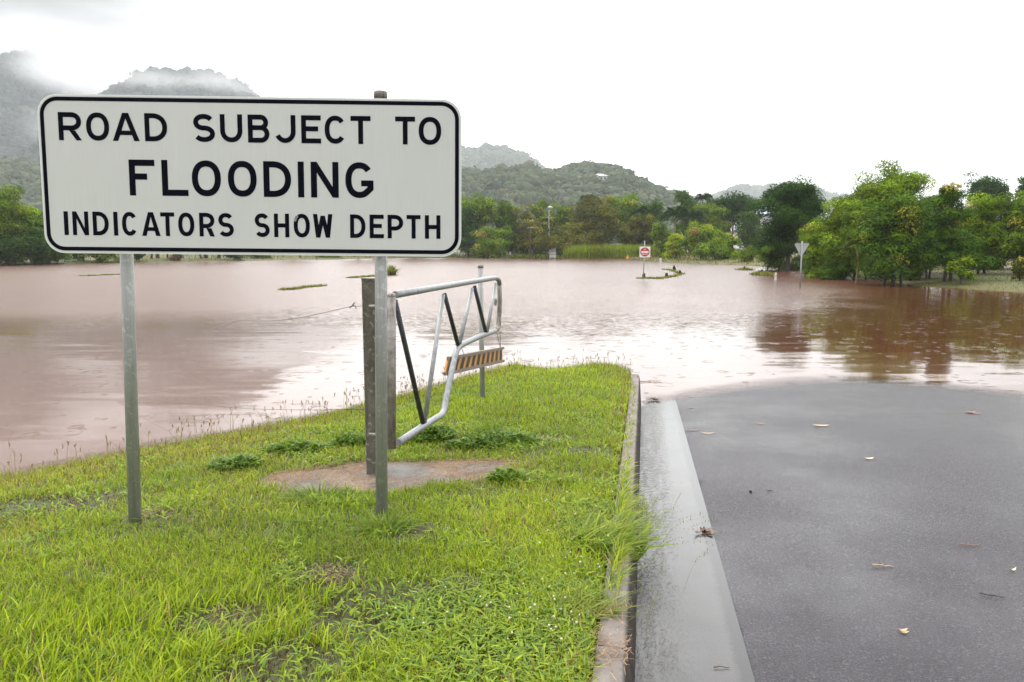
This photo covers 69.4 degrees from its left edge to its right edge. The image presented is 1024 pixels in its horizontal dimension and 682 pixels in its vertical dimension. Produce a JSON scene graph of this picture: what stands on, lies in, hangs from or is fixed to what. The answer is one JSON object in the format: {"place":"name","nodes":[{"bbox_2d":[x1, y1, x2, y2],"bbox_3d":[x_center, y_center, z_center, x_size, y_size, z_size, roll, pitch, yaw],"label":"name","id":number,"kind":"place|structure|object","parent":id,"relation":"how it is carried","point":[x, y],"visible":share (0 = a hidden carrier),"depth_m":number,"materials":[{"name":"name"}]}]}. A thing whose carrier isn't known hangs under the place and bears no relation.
{"place":"outdoors","nodes":[
{"label":"outdoors","id":0,"kind":"place"},
{"bbox_2d":[0,70,214,144],"bbox_3d":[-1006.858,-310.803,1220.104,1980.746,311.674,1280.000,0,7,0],"label":"mountain","id":1,"kind":"structure","parent":0,"point":[25,107],"depth_m":989.78,"materials":[{"name":"green plant"}]},
{"bbox_2d":[0,48,260,163],"bbox_3d":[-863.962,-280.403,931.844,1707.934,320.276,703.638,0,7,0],"label":"mountain forest","id":2,"kind":"object","parent":1,"relation":"on","point":[26,65],"visible":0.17,"depth_m":1040.91,"materials":[{"name":"plant"}]},
{"bbox_2d":[0,258,1023,475],"bbox_3d":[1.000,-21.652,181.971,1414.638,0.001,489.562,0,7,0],"label":"flood water","id":3,"kind":"structure","parent":0,"point":[697,328],"depth_m":16.63,"materials":[{"name":"brown liquid"}]},
{"bbox_2d":[277,283,326,290],"bbox_3d":[-9.726,-2.553,34.709,0.961,0.169,4.461,2,8,14],"label":"grass islet","id":4,"kind":"object","parent":3,"relation":"in","point":[300,287],"depth_m":34.31,"materials":[{"name":"green plant"}]},
{"bbox_2d":[387,265,401,274],"bbox_3d":[-8.040,-4.794,49.733,1.970,0.870,3.392,0,7,0],"label":"grass islet","id":5,"kind":"object","parent":3,"relation":"on","point":[391,270],"depth_m":49.40,"materials":[{"name":"green plant"}]},
{"bbox_2d":[507,254,559,257],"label":"grass islet","id":6,"kind":"object","parent":3,"relation":"on","point":[526,256],"depth_m":111.50,"materials":[{"name":"green plant"}]},
{"bbox_2d":[549,246,555,258],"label":"direction board","id":7,"kind":"object","parent":3,"relation":"in","point":[552,251],"visible":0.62,"depth_m":108.39,"materials":[{"name":"white paint"}]},
{"bbox_2d":[636,265,683,278],"bbox_3d":[10.955,-4.878,51.894,2.644,0.519,18.230,2,8,17],"label":"grass islet","id":8,"kind":"object","parent":3,"relation":"on","point":[679,273],"depth_m":46.42,"materials":[{"name":"green plant"}]},
{"bbox_2d":[748,269,777,275],"bbox_3d":[16.663,-4.555,49.320,1.951,0.465,4.409,2,8,13],"label":"grass islet","id":9,"kind":"object","parent":3,"relation":"on","point":[761,272],"depth_m":48.91,"materials":[{"name":"green plant"}]},
{"bbox_2d":[0,244,1023,681],"bbox_3d":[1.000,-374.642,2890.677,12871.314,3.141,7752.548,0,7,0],"label":"ground","id":10,"kind":"structure","parent":0,"point":[994,282],"depth_m":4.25,"materials":[{"name":"green plant"}]},
{"bbox_2d":[0,184,43,264],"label":"broadleaf tree","id":11,"kind":"object","parent":10,"relation":"on","point":[11,223],"visible":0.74,"depth_m":71.85,"materials":[{"name":"green plant"}]},
{"bbox_2d":[0,226,52,265],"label":"broadleaf tree","id":12,"kind":"object","parent":10,"relation":"on","point":[14,243],"visible":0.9,"depth_m":71.76,"materials":[{"name":"green plant"}]},
{"bbox_2d":[16,208,73,262],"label":"broadleaf tree","id":13,"kind":"object","parent":10,"relation":"on","point":[42,226],"visible":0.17,"depth_m":74.75,"materials":[{"name":"green plant"}]},
{"bbox_2d":[29,237,70,263],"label":"broadleaf tree","id":14,"kind":"object","parent":10,"relation":"on","point":[51,256],"visible":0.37,"depth_m":75.30,"materials":[{"name":"green plant"}]},
{"bbox_2d":[69,253,96,260],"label":"broadleaf tree","id":15,"kind":"object","parent":10,"relation":"on","point":[81,256],"visible":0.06,"depth_m":80.29,"materials":[{"name":"green plant"}]},
{"bbox_2d":[92,253,119,261],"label":"shrub","id":16,"kind":"object","parent":10,"relation":"on","point":[105,256],"visible":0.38,"depth_m":80.97,"materials":[{"name":"green plant"}]},
{"bbox_2d":[167,254,184,259],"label":"shrub","id":17,"kind":"object","parent":10,"relation":"on","point":[176,256],"visible":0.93,"depth_m":87.63,"materials":[{"name":"green plant"}]},
{"bbox_2d":[205,451,262,470],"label":"leafy weed","id":18,"kind":"object","parent":10,"relation":"on","point":[237,461],"visible":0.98,"depth_m":5.84,"materials":[{"name":"green plant"}]},
{"bbox_2d":[223,255,244,258],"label":"shrub","id":19,"kind":"object","parent":10,"relation":"on","point":[236,256],"visible":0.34,"depth_m":93.05,"materials":[{"name":"green plant"}]},
{"bbox_2d":[37,90,461,523],"bbox_3d":[-1.493,-0.008,4.432,2.407,2.882,0.137,0,7,-1],"label":"flood warning sign","id":20,"kind":"object","parent":10,"relation":"on","point":[128,177],"visible":0.97,"depth_m":4.25,"materials":[{"name":"metal"}]},
{"bbox_2d":[245,255,273,257],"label":"shrub","id":21,"kind":"object","parent":10,"relation":"on","point":[261,256],"visible":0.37,"depth_m":97.56,"materials":[{"name":"green plant"}]},
{"bbox_2d":[258,437,330,454],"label":"leafy weed","id":22,"kind":"object","parent":10,"relation":"on","point":[292,444],"visible":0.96,"depth_m":6.38,"materials":[{"name":"green plant"}]},
{"bbox_2d":[273,480,362,503],"bbox_3d":[-1.303,1.019,4.942,0.626,0.136,0.534,-5,9,-36],"label":"grass tuft","id":23,"kind":"object","parent":10,"relation":"on","point":[314,490],"visible":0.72,"depth_m":5.00,"materials":[{"name":"green plant"}]},
{"bbox_2d":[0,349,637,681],"bbox_3d":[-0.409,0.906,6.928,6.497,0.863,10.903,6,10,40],"label":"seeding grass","id":24,"kind":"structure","parent":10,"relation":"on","point":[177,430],"depth_m":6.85,"materials":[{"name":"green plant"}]},
{"bbox_2d":[328,432,365,447],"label":"leafy weed","id":25,"kind":"object","parent":10,"relation":"on","point":[346,438],"visible":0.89,"depth_m":6.46,"materials":[{"name":"green plant"}]},
{"bbox_2d":[361,277,375,474],"bbox_3d":[-1.028,0.418,5.538,0.134,1.778,0.134,0,7,0],"label":"gate post","id":26,"kind":"object","parent":10,"relation":"on","point":[368,297],"visible":0.45,"depth_m":5.44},
{"bbox_2d":[140,402,362,409],"bbox_3d":[-6.536,0.826,10.558,14.670,1.907,0.385,6,10,40],"label":"fence wire","id":27,"kind":"object","parent":26,"relation":"attached to","point":[268,409],"visible":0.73,"depth_m":6.88,"materials":[{"name":"grey metal"}]},
{"bbox_2d":[222,302,358,328],"bbox_3d":[-2.447,-0.208,7.493,0.063,0.664,4.898,-5,9,-33],"label":"fence wire","id":28,"kind":"object","parent":26,"relation":"attached to","point":[305,316],"visible":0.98,"depth_m":6.38,"materials":[{"name":"grey metal"}]},
{"bbox_2d":[369,276,501,448],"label":"swing gate","id":29,"kind":"structure","parent":26,"relation":"attached to","point":[393,312],"depth_m":6.03,"materials":[{"name":"silver metal"}]},
{"bbox_2d":[443,335,504,375],"bbox_3d":[-0.337,0.165,7.657,0.071,0.438,2.150,2,8,13],"label":"striped board","id":30,"kind":"object","parent":29,"relation":"attached to","point":[476,359],"visible":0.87,"depth_m":7.58,"materials":[{"name":"metal"}]},
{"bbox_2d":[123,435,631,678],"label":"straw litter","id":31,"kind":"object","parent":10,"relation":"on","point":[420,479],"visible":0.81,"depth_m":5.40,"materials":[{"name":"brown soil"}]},
{"bbox_2d":[255,461,517,492],"bbox_3d":[-0.880,1.008,5.470,2.098,0.101,0.996,0,7,0],"label":"soil patch","id":32,"kind":"object","parent":10,"relation":"on","point":[402,471],"visible":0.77,"depth_m":5.48,"materials":[{"name":"brown soil"}]},
{"bbox_2d":[347,508,434,537],"bbox_3d":[-0.717,1.071,4.307,0.574,0.107,0.462,0,7,0],"label":"grass tuft","id":33,"kind":"object","parent":10,"relation":"on","point":[394,523],"visible":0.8,"depth_m":4.35,"materials":[{"name":"green plant"}]},
{"bbox_2d":[399,422,459,444],"bbox_3d":[-0.735,0.811,6.602,0.565,0.176,0.511,0,7,0],"label":"leafy weed","id":34,"kind":"object","parent":10,"relation":"on","point":[439,431],"visible":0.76,"depth_m":6.51,"materials":[{"name":"green plant"}]},
{"bbox_2d":[457,204,481,256],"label":"broadleaf tree","id":35,"kind":"object","parent":10,"relation":"on","point":[468,223],"visible":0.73,"depth_m":114.62,"materials":[{"name":"green plant"}]},
{"bbox_2d":[461,191,499,231],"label":"broadleaf tree","id":36,"kind":"object","parent":10,"relation":"on","point":[485,207],"visible":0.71,"depth_m":119.74,"materials":[{"name":"green plant"}]},
{"bbox_2d":[478,265,484,398],"bbox_3d":[-0.354,0.056,8.608,0.081,1.878,0.065,0,7,0],"label":"catch post","id":37,"kind":"object","parent":10,"relation":"on","point":[481,341],"visible":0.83,"depth_m":8.56,"materials":[{"name":"metal"}]},
{"bbox_2d":[467,416,513,434],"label":"grass tuft","id":38,"kind":"object","parent":10,"relation":"on","point":[483,428],"visible":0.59,"depth_m":6.85,"materials":[{"name":"green plant"}]},
{"bbox_2d":[468,225,515,258],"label":"shrub","id":39,"kind":"object","parent":10,"relation":"on","point":[493,243],"visible":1,"depth_m":109.34,"materials":[{"name":"green plant"}]},
{"bbox_2d":[445,428,540,450],"bbox_3d":[-0.154,0.831,6.313,0.870,0.154,0.475,0,7,0],"label":"leafy weed","id":40,"kind":"object","parent":10,"relation":"on","point":[497,437],"visible":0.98,"depth_m":6.25,"materials":[{"name":"green plant"}]},
{"bbox_2d":[386,491,612,657],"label":"flower heads","id":41,"kind":"object","parent":10,"relation":"on","point":[553,616],"visible":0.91,"depth_m":3.15,"materials":[{"name":"plant"}]},
{"bbox_2d":[480,200,522,255],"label":"broadleaf tree","id":42,"kind":"object","parent":10,"relation":"on","point":[502,221],"visible":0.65,"depth_m":116.35,"materials":[{"name":"green plant"}]},
{"bbox_2d":[483,466,531,483],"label":"leafy weed","id":43,"kind":"object","parent":10,"relation":"on","point":[511,473],"visible":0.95,"depth_m":5.18,"materials":[{"name":"green plant"}]},
{"bbox_2d":[510,204,542,253],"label":"broadleaf tree","id":44,"kind":"object","parent":10,"relation":"on","point":[522,233],"visible":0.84,"depth_m":114.95,"materials":[{"name":"green plant"}]},
{"bbox_2d":[508,235,546,254],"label":"broadleaf tree","id":45,"kind":"object","parent":10,"relation":"on","point":[533,249],"visible":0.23,"depth_m":116.54,"materials":[{"name":"green plant"}]},
{"bbox_2d":[527,199,553,235],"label":"broadleaf tree","id":46,"kind":"object","parent":10,"relation":"on","point":[543,217],"visible":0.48,"depth_m":119.80,"materials":[{"name":"green plant"}]},
{"bbox_2d":[524,225,571,258],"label":"broadleaf tree","id":47,"kind":"object","parent":10,"relation":"on","point":[547,242],"visible":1,"depth_m":107.20,"materials":[{"name":"green plant"}]},
{"bbox_2d":[541,227,575,255],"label":"broadleaf tree","id":48,"kind":"object","parent":10,"relation":"on","point":[557,248],"visible":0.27,"depth_m":117.19,"materials":[{"name":"green plant"}]},
{"bbox_2d":[548,202,575,233],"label":"broadleaf tree","id":49,"kind":"object","parent":10,"relation":"on","point":[562,220],"visible":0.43,"depth_m":121.51,"materials":[{"name":"green plant"}]},
{"bbox_2d":[552,194,622,256],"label":"broadleaf tree","id":50,"kind":"object","parent":10,"relation":"on","point":[594,217],"visible":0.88,"depth_m":115.43,"materials":[{"name":"green plant"}]},
{"bbox_2d":[559,243,663,257],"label":"reeds","id":51,"kind":"object","parent":10,"relation":"on","point":[620,250],"visible":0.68,"depth_m":111.43,"materials":[{"name":"green plant"}]},
{"bbox_2d":[592,374,640,681],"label":"kerb","id":52,"kind":"structure","parent":10,"relation":"on","point":[616,667],"depth_m":3.18,"materials":[{"name":"concrete"}]},
{"bbox_2d":[508,563,657,632],"bbox_3d":[0.279,1.092,3.123,0.628,0.200,0.478,-3,8,-23],"label":"kerb weed","id":53,"kind":"object","parent":52,"relation":"on","point":[612,608],"visible":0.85,"depth_m":3.11,"materials":[{"name":"green plant"}]},
{"bbox_2d":[541,492,715,588],"bbox_3d":[0.606,1.029,3.852,0.929,0.290,0.889,-4,8,-27],"label":"kerb weed","id":54,"kind":"object","parent":52,"relation":"on","point":[644,535],"visible":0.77,"depth_m":3.92,"materials":[{"name":"green plant"}]},
{"bbox_2d":[603,192,645,242],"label":"broadleaf tree","id":55,"kind":"object","parent":10,"relation":"on","point":[627,204],"visible":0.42,"depth_m":123.01,"materials":[{"name":"green plant"}]},
{"bbox_2d":[618,214,654,245],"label":"broadleaf tree","id":56,"kind":"object","parent":10,"relation":"on","point":[635,230],"visible":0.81,"depth_m":114.85,"materials":[{"name":"green plant"}]},
{"bbox_2d":[627,206,649,220],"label":"palm tree","id":57,"kind":"object","parent":10,"relation":"on","point":[641,210],"visible":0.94,"depth_m":115.89,"materials":[{"name":"green plant"}]},
{"bbox_2d":[639,241,649,276],"bbox_3d":[7.960,-4.589,44.430,0.640,2.841,0.071,1,7,8],"label":"no entry sign","id":58,"kind":"object","parent":10,"relation":"on","point":[644,251],"visible":0.96,"depth_m":44.31,"materials":[{"name":"white metal"}]},
{"bbox_2d":[638,198,667,244],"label":"broadleaf tree","id":59,"kind":"object","parent":10,"relation":"on","point":[654,206],"visible":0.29,"depth_m":121.45,"materials":[{"name":"green plant"}]},
{"bbox_2d":[599,462,716,568],"bbox_3d":[0.750,1.091,4.711,1.014,0.204,1.859,0,7,0],"label":"kerb weed","id":60,"kind":"object","parent":10,"relation":"on","point":[645,509],"visible":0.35,"depth_m":4.78,"materials":[{"name":"green plant"}]},
{"bbox_2d":[649,221,672,257],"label":"shrub","id":61,"kind":"object","parent":10,"relation":"on","point":[659,234],"visible":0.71,"depth_m":101.92,"materials":[{"name":"green plant"}]},
{"bbox_2d":[660,232,690,258],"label":"shrub","id":62,"kind":"object","parent":10,"relation":"on","point":[672,247],"visible":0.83,"depth_m":94.61,"materials":[{"name":"green plant"}]},
{"bbox_2d":[656,206,694,233],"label":"palm tree","id":63,"kind":"object","parent":10,"relation":"on","point":[670,212],"visible":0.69,"depth_m":107.99,"materials":[{"name":"green plant"}]},
{"bbox_2d":[672,189,698,251],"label":"broadleaf tree","id":64,"kind":"object","parent":10,"relation":"on","point":[685,197],"visible":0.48,"depth_m":119.49,"materials":[{"name":"green plant"}]},
{"bbox_2d":[671,207,710,255],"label":"tree","id":65,"kind":"object","parent":10,"relation":"on","point":[690,214],"visible":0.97,"depth_m":104.13,"materials":[{"name":"green plant"}]},
{"bbox_2d":[635,397,754,681],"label":"gutter","id":66,"kind":"object","parent":10,"relation":"on","point":[692,632],"visible":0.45,"depth_m":3.69,"materials":[{"name":"concrete"}]},
{"bbox_2d":[695,526,715,535],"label":"leaf clump","id":67,"kind":"object","parent":66,"relation":"on","point":[703,530],"visible":0.99,"depth_m":4.41,"materials":[{"name":"brown plant"}]},
{"bbox_2d":[676,221,722,255],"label":"shrub","id":68,"kind":"object","parent":10,"relation":"on","point":[695,234],"visible":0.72,"depth_m":90.64,"materials":[{"name":"green plant"}]},
{"bbox_2d":[693,193,713,204],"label":"palm tree","id":69,"kind":"object","parent":10,"relation":"on","point":[704,197],"visible":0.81,"depth_m":121.34,"materials":[{"name":"green plant"}]},
{"bbox_2d":[684,201,733,240],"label":"broadleaf tree","id":70,"kind":"object","parent":10,"relation":"on","point":[717,223],"visible":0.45,"depth_m":113.03,"materials":[{"name":"green plant"}]},
{"bbox_2d":[690,237,732,259],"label":"shrub","id":71,"kind":"object","parent":10,"relation":"on","point":[717,251],"visible":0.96,"depth_m":83.32,"materials":[{"name":"green plant"}]},
{"bbox_2d":[713,232,741,253],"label":"shrub","id":72,"kind":"object","parent":10,"relation":"on","point":[730,239],"visible":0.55,"depth_m":86.37,"materials":[{"name":"green plant"}]},
{"bbox_2d":[704,190,763,235],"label":"broadleaf tree","id":73,"kind":"object","parent":10,"relation":"on","point":[735,204],"visible":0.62,"depth_m":114.37,"materials":[{"name":"green plant"}]},
{"bbox_2d":[729,245,757,261],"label":"shrub","id":74,"kind":"object","parent":10,"relation":"on","point":[748,255],"visible":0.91,"depth_m":77.26,"materials":[{"name":"green plant"}]},
{"bbox_2d":[733,211,767,248],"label":"broadleaf tree","id":75,"kind":"object","parent":10,"relation":"on","point":[747,229],"visible":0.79,"depth_m":110.38,"materials":[{"name":"green plant"}]},
{"bbox_2d":[730,211,826,248],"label":"house","id":76,"kind":"structure","parent":10,"relation":"on","point":[736,246],"depth_m":130.42,"materials":[{"name":"white"}]},
{"bbox_2d":[751,223,808,270],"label":"tree","id":77,"kind":"object","parent":10,"relation":"on","point":[776,262],"visible":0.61,"depth_m":57.13,"materials":[{"name":"green plant"}]},
{"bbox_2d":[748,171,830,270],"bbox_3d":[20.788,-8.749,56.380,5.821,8.015,5.764,0,7,0],"label":"broadleaf tree","id":78,"kind":"object","parent":10,"relation":"on","point":[789,206],"visible":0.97,"depth_m":55.09,"materials":[{"name":"green plant"}]},
{"bbox_2d":[795,241,808,286],"bbox_3d":[13.667,-3.328,35.032,0.673,2.763,0.098,0,7,0],"label":"give way sign","id":79,"kind":"object","parent":10,"relation":"on","point":[801,247],"visible":0.92,"depth_m":34.92,"materials":[{"name":"metal"}]},
{"bbox_2d":[797,249,822,274],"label":"broadleaf tree","id":80,"kind":"object","parent":10,"relation":"on","point":[798,263],"visible":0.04,"depth_m":46.78,"materials":[{"name":"green plant"}]},
{"bbox_2d":[796,193,868,278],"bbox_3d":[19.595,-5.877,44.853,4.113,5.999,4.240,6,10,41],"label":"broadleaf tree","id":81,"kind":"object","parent":10,"relation":"on","point":[818,228],"visible":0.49,"depth_m":44.36,"materials":[{"name":"green plant"}]},
{"bbox_2d":[815,253,866,279],"bbox_3d":[19.366,-3.953,43.522,3.295,2.520,2.946,0,7,0],"label":"shrub","id":82,"kind":"object","parent":10,"relation":"on","point":[837,270],"visible":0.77,"depth_m":42.78,"materials":[{"name":"green plant"}]},
{"bbox_2d":[838,237,868,282],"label":"fan palm","id":83,"kind":"object","parent":10,"relation":"on","point":[848,243],"visible":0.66,"depth_m":38.55,"materials":[{"name":"green plant"}]},
{"bbox_2d":[818,196,896,279],"bbox_3d":[20.344,-5.689,42.902,4.744,5.408,4.364,-6,10,-40],"label":"broadleaf tree","id":84,"kind":"object","parent":10,"relation":"on","point":[858,215],"visible":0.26,"depth_m":42.44,"materials":[{"name":"green plant"}]},
{"bbox_2d":[834,158,938,228],"bbox_3d":[23.777,-7.584,46.796,6.178,7.661,5.890,0,7,0],"label":"broadleaf tree","id":85,"kind":"object","parent":10,"relation":"on","point":[893,182],"visible":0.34,"depth_m":45.42,"materials":[{"name":"green plant"}]},
{"bbox_2d":[849,189,946,284],"bbox_3d":[19.287,-4.700,37.114,4.830,5.672,4.412,0,7,0],"label":"broadleaf tree","id":86,"kind":"object","parent":10,"relation":"on","point":[890,237],"visible":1,"depth_m":36.26,"materials":[{"name":"green plant"}]},
{"bbox_2d":[897,263,926,280],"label":"shrub","id":87,"kind":"object","parent":10,"relation":"on","point":[916,272],"visible":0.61,"depth_m":39.44,"materials":[{"name":"green plant"}]},
{"bbox_2d":[899,210,961,278],"bbox_3d":[22.758,-5.165,40.825,3.772,4.436,3.900,4,8,26],"label":"broadleaf tree","id":88,"kind":"object","parent":10,"relation":"on","point":[928,275],"visible":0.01,"depth_m":40.25,"materials":[{"name":"green plant"}]},
{"bbox_2d":[915,181,1003,281],"bbox_3d":[22.402,-5.329,37.702,4.057,5.551,3.957,0,7,0],"label":"broadleaf tree","id":89,"kind":"object","parent":10,"relation":"on","point":[961,243],"visible":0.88,"depth_m":37.11,"materials":[{"name":"green plant"}]},
{"bbox_2d":[944,256,979,284],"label":"sapling","id":90,"kind":"object","parent":10,"relation":"on","point":[959,265],"visible":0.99,"depth_m":35.06,"materials":[{"name":"green plant"}]},
{"bbox_2d":[957,190,1009,273],"bbox_3d":[26.877,-5.999,42.720,4.142,5.270,3.881,0,7,0],"label":"broadleaf tree","id":91,"kind":"object","parent":10,"relation":"on","point":[983,210],"visible":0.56,"depth_m":41.79,"materials":[{"name":"green plant"}]},
{"bbox_2d":[960,170,1012,208],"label":"broadleaf tree","id":92,"kind":"object","parent":10,"relation":"on","point":[986,184],"visible":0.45,"depth_m":91.94,"materials":[{"name":"green plant"}]},
{"bbox_2d":[977,190,1023,272],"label":"broadleaf tree","id":93,"kind":"object","parent":10,"relation":"on","point":[1012,219],"visible":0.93,"depth_m":41.17,"materials":[{"name":"green plant"}]},
{"bbox_2d":[987,235,1013,268],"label":"broadleaf tree","id":94,"kind":"object","parent":10,"relation":"on","point":[1011,260],"visible":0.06,"depth_m":46.59,"materials":[{"name":"green plant"}]},
{"bbox_2d":[1010,256,1023,280],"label":"shrub","id":95,"kind":"object","parent":10,"relation":"on","point":[1017,267],"visible":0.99,"depth_m":35.74,"materials":[{"name":"green plant"}]},
{"bbox_2d":[1013,176,1023,202],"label":"broadleaf tree","id":96,"kind":"object","parent":10,"relation":"on","point":[1020,187],"visible":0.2,"depth_m":96.04,"materials":[{"name":"green plant"}]},
{"bbox_2d":[0,0,1023,208],"label":"sky","id":97,"kind":"structure","parent":0,"point":[697,96],"materials":[{"name":"white"}]},
{"bbox_2d":[28,252,1023,292],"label":"bank grass","id":98,"kind":"structure","parent":0,"point":[649,258],"depth_m":83.47,"materials":[{"name":"green plant"}]},
{"bbox_2d":[675,379,1023,681],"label":"road","id":99,"kind":"structure","parent":0,"point":[816,534],"depth_m":4.47,"materials":[{"name":"grey asphalt"}]},
{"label":"wooded hill","id":100,"kind":"structure","parent":0,"visible":0},
{"bbox_2d":[461,160,729,243],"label":"hill forest","id":101,"kind":"object","parent":100,"relation":"on","point":[528,182],"visible":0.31,"depth_m":450.33,"materials":[{"name":"green plant"}]},
{"bbox_3d":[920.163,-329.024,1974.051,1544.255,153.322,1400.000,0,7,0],"label":"distant hill","id":102,"kind":"structure","parent":0,"visible":0},
{"bbox_2d":[692,183,1023,226],"bbox_3d":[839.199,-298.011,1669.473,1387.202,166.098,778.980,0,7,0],"label":"distant hill forest","id":103,"kind":"object","parent":102,"relation":"on","point":[755,191],"visible":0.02,"depth_m":1885.14,"materials":[{"name":"green plant"}]},
{"bbox_3d":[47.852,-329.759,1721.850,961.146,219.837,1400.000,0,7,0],"label":"far hill","id":104,"kind":"structure","parent":0,"visible":0},
{"bbox_2d":[461,142,546,170],"bbox_3d":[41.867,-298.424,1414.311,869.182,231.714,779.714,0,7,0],"label":"hill forest","id":105,"kind":"object","parent":104,"relation":"on","point":[484,155],"visible":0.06,"depth_m":1538.43,"materials":[{"name":"green plant"}]},
{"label":"foothill","id":106,"kind":"structure","parent":0,"visible":0},
{"bbox_2d":[0,156,42,212],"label":"foothill forest","id":107,"kind":"object","parent":106,"relation":"on","point":[24,173],"visible":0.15,"depth_m":454.52,"materials":[{"name":"green plant"}]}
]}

